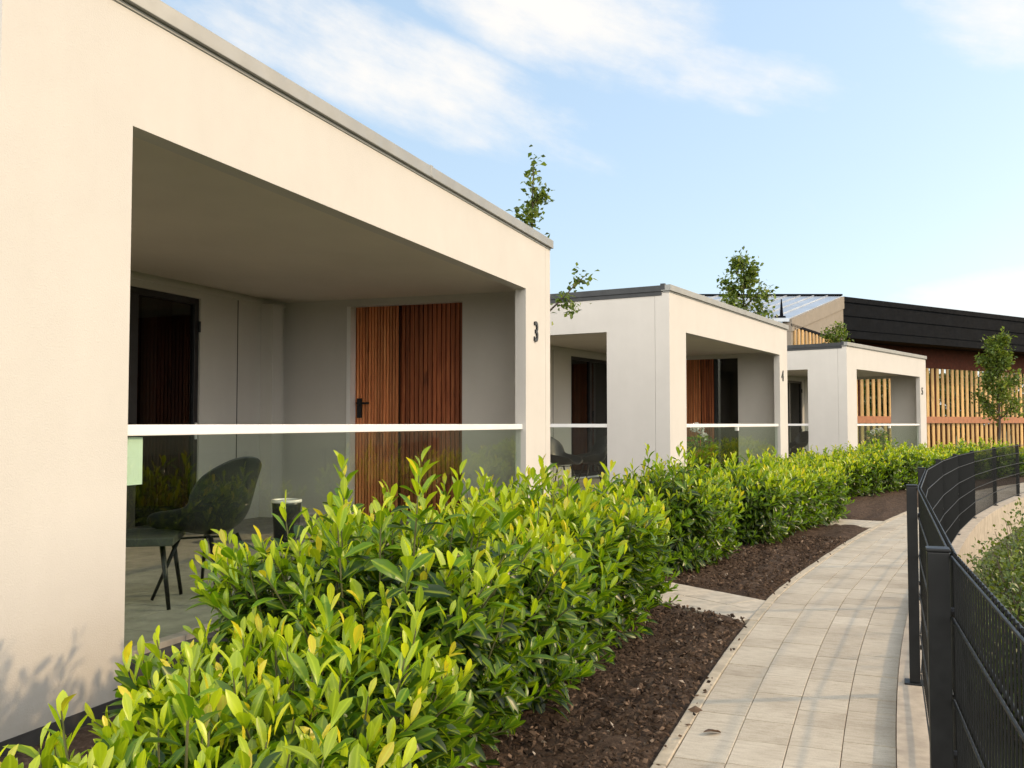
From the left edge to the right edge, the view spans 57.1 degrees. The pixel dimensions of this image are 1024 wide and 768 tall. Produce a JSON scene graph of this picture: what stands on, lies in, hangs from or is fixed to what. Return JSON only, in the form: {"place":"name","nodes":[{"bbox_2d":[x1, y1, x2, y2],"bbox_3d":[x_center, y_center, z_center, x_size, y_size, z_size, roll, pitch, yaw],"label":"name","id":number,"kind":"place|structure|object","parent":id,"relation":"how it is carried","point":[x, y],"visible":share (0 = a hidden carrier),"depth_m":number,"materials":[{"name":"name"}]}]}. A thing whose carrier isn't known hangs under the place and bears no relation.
{"place":"outdoors","nodes":[
{"label":"outdoors","id":0,"kind":"place"},
{"bbox_2d":[161,0,1023,424],"label":"sky","id":1,"kind":"structure","parent":0,"point":[864,149],"materials":[{"name":"blue"}]},
{"bbox_2d":[369,425,1023,767],"bbox_3d":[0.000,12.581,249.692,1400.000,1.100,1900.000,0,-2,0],"label":"ground","id":2,"kind":"structure","parent":0,"point":[996,547],"depth_m":5.93,"materials":[{"name":"green plant"}]},
{"bbox_2d":[0,0,552,756],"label":"terrace cabin","id":3,"kind":"object","parent":2,"relation":"on","point":[216,250],"visible":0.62,"depth_m":6.26,"materials":[{"name":"paint"}]},
{"bbox_2d":[126,528,184,609],"bbox_3d":[-2.400,1.149,5.857,0.620,0.434,0.580,1,-2,-12],"label":"side table","id":4,"kind":"object","parent":3,"relation":"on","point":[149,537],"visible":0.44,"depth_m":5.68,"materials":[{"name":"black metal"}]},
{"bbox_2d":[126,286,200,528],"bbox_3d":[-3.776,0.270,9.356,0.144,2.488,1.999,-1,-3,20],"label":"glazed door","id":5,"kind":"structure","parent":3,"relation":"in","point":[164,328],"depth_m":9.81,"materials":[{"name":"black glass"}]},
{"bbox_2d":[147,456,261,600],"bbox_3d":[-1.987,0.923,6.115,0.622,0.909,0.632,-1,-3,20],"label":"shell chair","id":6,"kind":"object","parent":3,"relation":"on","point":[221,496],"visible":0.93,"depth_m":5.93,"materials":[{"name":"plastic"}]},
{"bbox_2d":[271,498,301,541],"bbox_3d":[-2.160,1.302,9.003,0.288,0.396,0.288,0,-2,0],"label":"side table","id":7,"kind":"object","parent":3,"relation":"on","point":[293,508],"visible":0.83,"depth_m":8.90,"materials":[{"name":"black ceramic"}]},
{"bbox_2d":[355,306,400,514],"bbox_3d":[-1.696,0.276,11.503,0.656,2.655,0.133,-1,-3,20],"label":"slatted door","id":8,"kind":"structure","parent":3,"relation":"in","point":[378,329],"depth_m":11.50,"materials":[{"name":"brown wood"}]},
{"bbox_2d":[0,475,1023,767],"bbox_3d":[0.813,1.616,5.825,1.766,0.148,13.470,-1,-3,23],"label":"bark mulch","id":9,"kind":"object","parent":2,"relation":"on","point":[716,652],"visible":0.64,"depth_m":5.11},
{"bbox_2d":[0,643,431,767],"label":"laurel bush","id":10,"kind":"object","parent":9,"relation":"on","point":[320,750],"visible":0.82,"depth_m":2.31,"materials":[{"name":"green plant"}]},
{"bbox_2d":[84,583,480,767],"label":"laurel bush","id":11,"kind":"object","parent":9,"relation":"on","point":[423,700],"visible":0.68,"depth_m":2.81,"materials":[{"name":"green plant"}]},
{"bbox_2d":[183,446,557,767],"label":"laurel bush","id":12,"kind":"object","parent":9,"relation":"on","point":[463,588],"visible":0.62,"depth_m":3.46,"materials":[{"name":"green plant"}]},
{"bbox_2d":[337,487,602,734],"bbox_3d":[-0.225,1.068,4.513,1.315,1.134,1.262,0,-2,7],"label":"laurel bush","id":13,"kind":"object","parent":9,"relation":"on","point":[554,593],"visible":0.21,"depth_m":4.30,"materials":[{"name":"green plant"}]},
{"bbox_2d":[431,465,631,682],"bbox_3d":[0.026,1.059,5.286,1.334,1.204,1.380,-1,-3,16],"label":"laurel bush","id":14,"kind":"object","parent":9,"relation":"on","point":[601,578],"visible":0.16,"depth_m":5.14,"materials":[{"name":"green plant"}]},
{"bbox_2d":[490,454,668,647],"bbox_3d":[0.295,1.065,6.011,1.366,1.238,1.421,-2,-3,34],"label":"laurel bush","id":15,"kind":"object","parent":9,"relation":"on","point":[637,533],"visible":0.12,"depth_m":5.86,"materials":[{"name":"green plant"}]},
{"bbox_2d":[496,465,681,627],"bbox_3d":[0.536,1.146,6.648,1.286,1.144,1.341,-1,-3,26],"label":"laurel bush","id":16,"kind":"object","parent":9,"relation":"on","point":[657,582],"visible":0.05,"depth_m":6.54,"materials":[{"name":"green plant"}]},
{"bbox_2d":[599,441,734,574],"bbox_3d":[1.478,1.200,9.128,1.307,1.293,1.260,-1,-3,31],"label":"laurel bush","id":17,"kind":"object","parent":9,"relation":"on","point":[693,544],"visible":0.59,"depth_m":8.78,"materials":[{"name":"green plant"}]},
{"bbox_2d":[649,463,744,564],"bbox_3d":[1.842,1.359,9.709,1.136,1.100,1.210,-1,-2,12],"label":"laurel bush","id":18,"kind":"object","parent":9,"relation":"on","point":[730,495],"visible":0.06,"depth_m":9.46,"materials":[{"name":"green plant"}]},
{"bbox_2d":[694,449,799,546],"bbox_3d":[2.734,1.368,11.220,1.257,1.213,1.279,0,-2,-7],"label":"laurel bush","id":19,"kind":"object","parent":9,"relation":"on","point":[767,505],"visible":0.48,"depth_m":10.87,"materials":[{"name":"green plant"}]},
{"bbox_2d":[716,451,809,543],"bbox_3d":[3.021,1.423,11.694,1.242,1.168,1.228,1,-3,-26],"label":"laurel bush","id":20,"kind":"object","parent":9,"relation":"on","point":[793,482],"visible":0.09,"depth_m":11.49,"materials":[{"name":"green plant"}]},
{"bbox_2d":[739,453,821,535],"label":"laurel bush","id":21,"kind":"object","parent":9,"relation":"on","point":[804,484],"visible":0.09,"depth_m":12.13,"materials":[{"name":"green plant"}]},
{"bbox_2d":[745,446,834,529],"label":"laurel bush","id":22,"kind":"object","parent":9,"relation":"on","point":[821,482],"visible":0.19,"depth_m":12.77,"materials":[{"name":"green plant"}]},
{"bbox_2d":[781,456,840,525],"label":"laurel bush","id":23,"kind":"object","parent":9,"relation":"on","point":[831,486],"visible":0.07,"depth_m":13.33,"materials":[{"name":"green plant"}]},
{"bbox_2d":[776,451,848,499],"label":"laurel bush","id":24,"kind":"object","parent":9,"relation":"on","point":[795,458],"visible":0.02,"depth_m":17.40,"materials":[{"name":"green plant"}]},
{"bbox_2d":[785,447,854,522],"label":"laurel bush","id":25,"kind":"object","parent":9,"relation":"on","point":[840,489],"visible":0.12,"depth_m":13.88,"materials":[{"name":"green plant"}]},
{"bbox_2d":[784,445,872,499],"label":"laurel bush","id":26,"kind":"object","parent":9,"relation":"on","point":[858,470],"visible":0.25,"depth_m":17.98,"materials":[{"name":"green plant"}]},
{"bbox_2d":[811,444,891,496],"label":"laurel bush","id":27,"kind":"object","parent":9,"relation":"on","point":[876,468],"visible":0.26,"depth_m":18.84,"materials":[{"name":"green plant"}]},
{"bbox_2d":[787,341,926,458],"bbox_3d":[8.633,0.914,28.549,5.668,3.675,6.764,-2,-3,40],"label":"terrace cabin","id":28,"kind":"object","parent":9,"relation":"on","point":[822,378],"visible":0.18,"depth_m":25.18,"materials":[{"name":"paint"}]},
{"bbox_2d":[787,380,801,458],"bbox_3d":[8.822,1.132,29.851,0.144,2.488,1.909,-2,-3,40],"label":"glazed door","id":29,"kind":"structure","parent":28,"relation":"in","point":[794,387],"depth_m":30.19,"materials":[{"name":"black glass"}]},
{"bbox_2d":[788,431,808,457],"bbox_3d":[8.203,1.800,26.949,0.622,0.909,0.632,1,-3,-20],"label":"shell chair","id":30,"kind":"object","parent":28,"relation":"on","point":[801,440],"visible":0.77,"depth_m":27.07,"materials":[{"name":"grey plastic"}]},
{"bbox_2d":[864,428,891,452],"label":"potted plant","id":31,"kind":"object","parent":28,"relation":"on","point":[881,437],"visible":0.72,"depth_m":27.59,"materials":[{"name":"green plant"}]},
{"bbox_2d":[842,438,907,492],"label":"laurel bush","id":32,"kind":"object","parent":9,"relation":"on","point":[892,470],"visible":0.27,"depth_m":19.59,"materials":[{"name":"green plant"}]},
{"bbox_2d":[854,437,923,489],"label":"laurel bush","id":33,"kind":"object","parent":9,"relation":"on","point":[910,458],"visible":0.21,"depth_m":20.50,"materials":[{"name":"green plant"}]},
{"bbox_2d":[890,442,934,486],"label":"laurel bush","id":34,"kind":"object","parent":9,"relation":"on","point":[925,457],"visible":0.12,"depth_m":21.39,"materials":[{"name":"green plant"}]},
{"bbox_2d":[899,442,949,464],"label":"laurel bush","id":35,"kind":"object","parent":9,"relation":"on","point":[939,455],"visible":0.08,"depth_m":22.24,"materials":[{"name":"green plant"}]},
{"bbox_2d":[915,442,955,456],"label":"laurel bush","id":36,"kind":"object","parent":9,"relation":"on","point":[941,450],"visible":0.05,"depth_m":23.32,"materials":[{"name":"green plant"}]},
{"bbox_2d":[932,438,988,478],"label":"laurel bush","id":37,"kind":"object","parent":9,"relation":"on","point":[962,451],"visible":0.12,"depth_m":24.09,"materials":[{"name":"green plant"}]},
{"bbox_2d":[958,436,1012,477],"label":"laurel bush","id":38,"kind":"object","parent":9,"relation":"on","point":[986,446],"visible":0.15,"depth_m":24.85,"materials":[{"name":"green plant"}]},
{"bbox_2d":[985,441,1023,476],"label":"laurel bush","id":39,"kind":"object","parent":9,"relation":"on","point":[1021,467],"visible":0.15,"depth_m":25.56,"materials":[{"name":"green plant"}]},
{"bbox_2d":[506,145,598,324],"bbox_3d":[0.546,-0.517,12.399,1.363,5.186,0.608,1,-3,-21],"label":"young tree","id":40,"kind":"object","parent":2,"relation":"on","point":[537,199],"visible":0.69,"depth_m":12.37,"materials":[{"name":"green plant"}]},
{"bbox_2d":[550,283,788,497],"bbox_3d":[1.684,0.506,18.862,6.068,3.675,7.434,-1,-3,31],"label":"terrace cabin","id":41,"kind":"object","parent":2,"relation":"on","point":[661,369],"visible":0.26,"depth_m":17.00,"materials":[{"name":"paint"}]},
{"bbox_2d":[550,436,582,485],"bbox_3d":[0.857,1.348,16.209,0.622,0.909,0.632,-1,-3,30],"label":"shell chair","id":42,"kind":"object","parent":41,"relation":"on","point":[559,455],"visible":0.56,"depth_m":16.32,"materials":[{"name":"black plastic"}]},
{"bbox_2d":[571,356,606,478],"bbox_3d":[1.662,0.709,19.788,0.144,2.488,1.909,-1,-3,31],"label":"glazed door","id":43,"kind":"structure","parent":41,"relation":"in","point":[588,376],"depth_m":19.71,"materials":[{"name":"black glass"}]},
{"bbox_2d":[576,435,606,487],"bbox_3d":[1.423,1.369,16.708,0.622,0.909,0.632,1,-2,-15],"label":"shell chair","id":44,"kind":"object","parent":41,"relation":"on","point":[597,454],"visible":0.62,"depth_m":16.81,"materials":[{"name":"black plastic"}]},
{"bbox_2d":[686,360,701,470],"bbox_3d":[3.958,0.687,21.249,0.656,2.655,0.058,-1,-3,31],"label":"slatted door","id":45,"kind":"structure","parent":41,"relation":"in","point":[693,367],"depth_m":21.16,"materials":[{"name":"brown wood"}]},
{"bbox_2d":[687,422,719,474],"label":"potted plant","id":46,"kind":"object","parent":41,"relation":"on","point":[699,436],"visible":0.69,"depth_m":16.94,"materials":[{"name":"green plant"}]},
{"bbox_2d":[716,246,778,319],"bbox_3d":[5.366,-0.332,21.522,1.716,5.680,1.774,2,-3,-36],"label":"young tree","id":47,"kind":"object","parent":2,"relation":"on","point":[748,279],"visible":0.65,"depth_m":21.46,"materials":[{"name":"green plant"}]},
{"bbox_2d":[673,622,900,767],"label":"path bedding","id":48,"kind":"object","parent":2,"relation":"on","point":[846,719],"visible":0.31,"depth_m":4.28,"materials":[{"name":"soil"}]},
{"bbox_2d":[650,483,1023,767],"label":"path edging","id":49,"kind":"object","parent":2,"relation":"on","point":[664,757],"visible":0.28,"depth_m":5.31,"materials":[{"name":"concrete"}]},
{"bbox_2d":[820,321,853,342],"bbox_3d":[11.390,0.416,32.915,1.754,5.245,1.920,1,-3,-20],"label":"young tree","id":50,"kind":"object","parent":2,"relation":"on","point":[839,332],"visible":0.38,"depth_m":32.93,"materials":[{"name":"green plant"}]},
{"bbox_2d":[700,294,1023,448],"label":"timber pavilion","id":51,"kind":"structure","parent":2,"relation":"on","point":[942,339],"depth_m":44.38,"materials":[{"name":"black wood"}]},
{"bbox_2d":[863,379,888,439],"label":"park tree","id":52,"kind":"object","parent":2,"relation":"on","point":[870,393],"visible":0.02,"depth_m":54.88,"materials":[{"name":"green plant"}]},
{"bbox_2d":[870,371,959,425],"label":"park tree","id":53,"kind":"object","parent":2,"relation":"on","point":[887,397],"visible":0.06,"depth_m":58.10,"materials":[{"name":"green plant"}]},
{"bbox_2d":[897,493,1023,767],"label":"retaining wall","id":54,"kind":"structure","parent":2,"relation":"on","point":[913,748],"depth_m":5.02,"materials":[{"name":"concrete"}]},
{"bbox_2d":[904,444,1023,767],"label":"fence","id":55,"kind":"object","parent":54,"relation":"on","point":[948,490],"visible":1,"depth_m":2.25,"materials":[{"name":"black metal"}]},
{"bbox_2d":[939,370,1006,439],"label":"park tree","id":56,"kind":"object","parent":2,"relation":"on","point":[960,397],"visible":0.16,"depth_m":60.88,"materials":[{"name":"green plant"}]},
{"bbox_2d":[955,373,1023,435],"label":"park tree","id":57,"kind":"object","parent":2,"relation":"on","point":[1006,405],"visible":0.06,"depth_m":64.67,"materials":[{"name":"green plant"}]},
{"bbox_2d":[958,511,1023,628],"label":"bank shrub","id":58,"kind":"object","parent":2,"relation":"on","point":[978,568],"visible":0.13,"depth_m":7.62,"materials":[{"name":"green plant"}]},
{"bbox_2d":[963,497,1023,589],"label":"bank shrub","id":59,"kind":"object","parent":2,"relation":"on","point":[1006,533],"visible":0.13,"depth_m":8.95,"materials":[{"name":"green plant"}]},
{"bbox_2d":[966,554,1023,748],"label":"bank shrub","id":60,"kind":"object","parent":2,"relation":"on","point":[1020,586],"visible":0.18,"depth_m":5.54,"materials":[{"name":"green plant"}]},
{"bbox_2d":[968,541,1023,714],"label":"bank shrub","id":61,"kind":"object","parent":2,"relation":"on","point":[1012,587],"visible":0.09,"depth_m":6.22,"materials":[{"name":"green plant"}]},
{"bbox_2d":[968,538,1023,662],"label":"bank shrub","id":62,"kind":"object","parent":2,"relation":"on","point":[1001,580],"visible":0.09,"depth_m":6.91,"materials":[{"name":"green plant"}]},
{"bbox_2d":[970,326,1023,446],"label":"young tree","id":63,"kind":"object","parent":2,"relation":"on","point":[996,356],"visible":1,"depth_m":34.90,"materials":[{"name":"green plant"}]},
{"bbox_2d":[977,523,1023,593],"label":"bank shrub","id":64,"kind":"object","parent":2,"relation":"on","point":[1002,545],"visible":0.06,"depth_m":8.33,"materials":[{"name":"green plant"}]},
{"bbox_2d":[990,536,1023,581],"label":"bank shrub","id":65,"kind":"object","parent":2,"relation":"on","point":[1008,548],"visible":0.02,"depth_m":9.75,"materials":[{"name":"green plant"}]},
{"bbox_2d":[655,581,803,623],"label":"slab path","id":66,"kind":"structure","parent":0,"point":[737,606],"depth_m":7.33,"materials":[{"name":"beige concrete"}]},
{"bbox_2d":[667,484,1022,767],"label":"paved path","id":67,"kind":"structure","parent":0,"point":[844,596],"depth_m":5.07,"materials":[{"name":"beige concrete"}]},
{"bbox_2d":[704,729,720,732],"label":"fallen leaf","id":68,"kind":"object","parent":67,"relation":"on","point":[710,730],"visible":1,"depth_m":4.09,"materials":[{"name":"brown plant"}]},
{"bbox_2d":[824,519,882,527],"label":"slab path","id":69,"kind":"structure","parent":0,"point":[865,523],"depth_m":13.80,"materials":[{"name":"beige concrete"}]}
]}

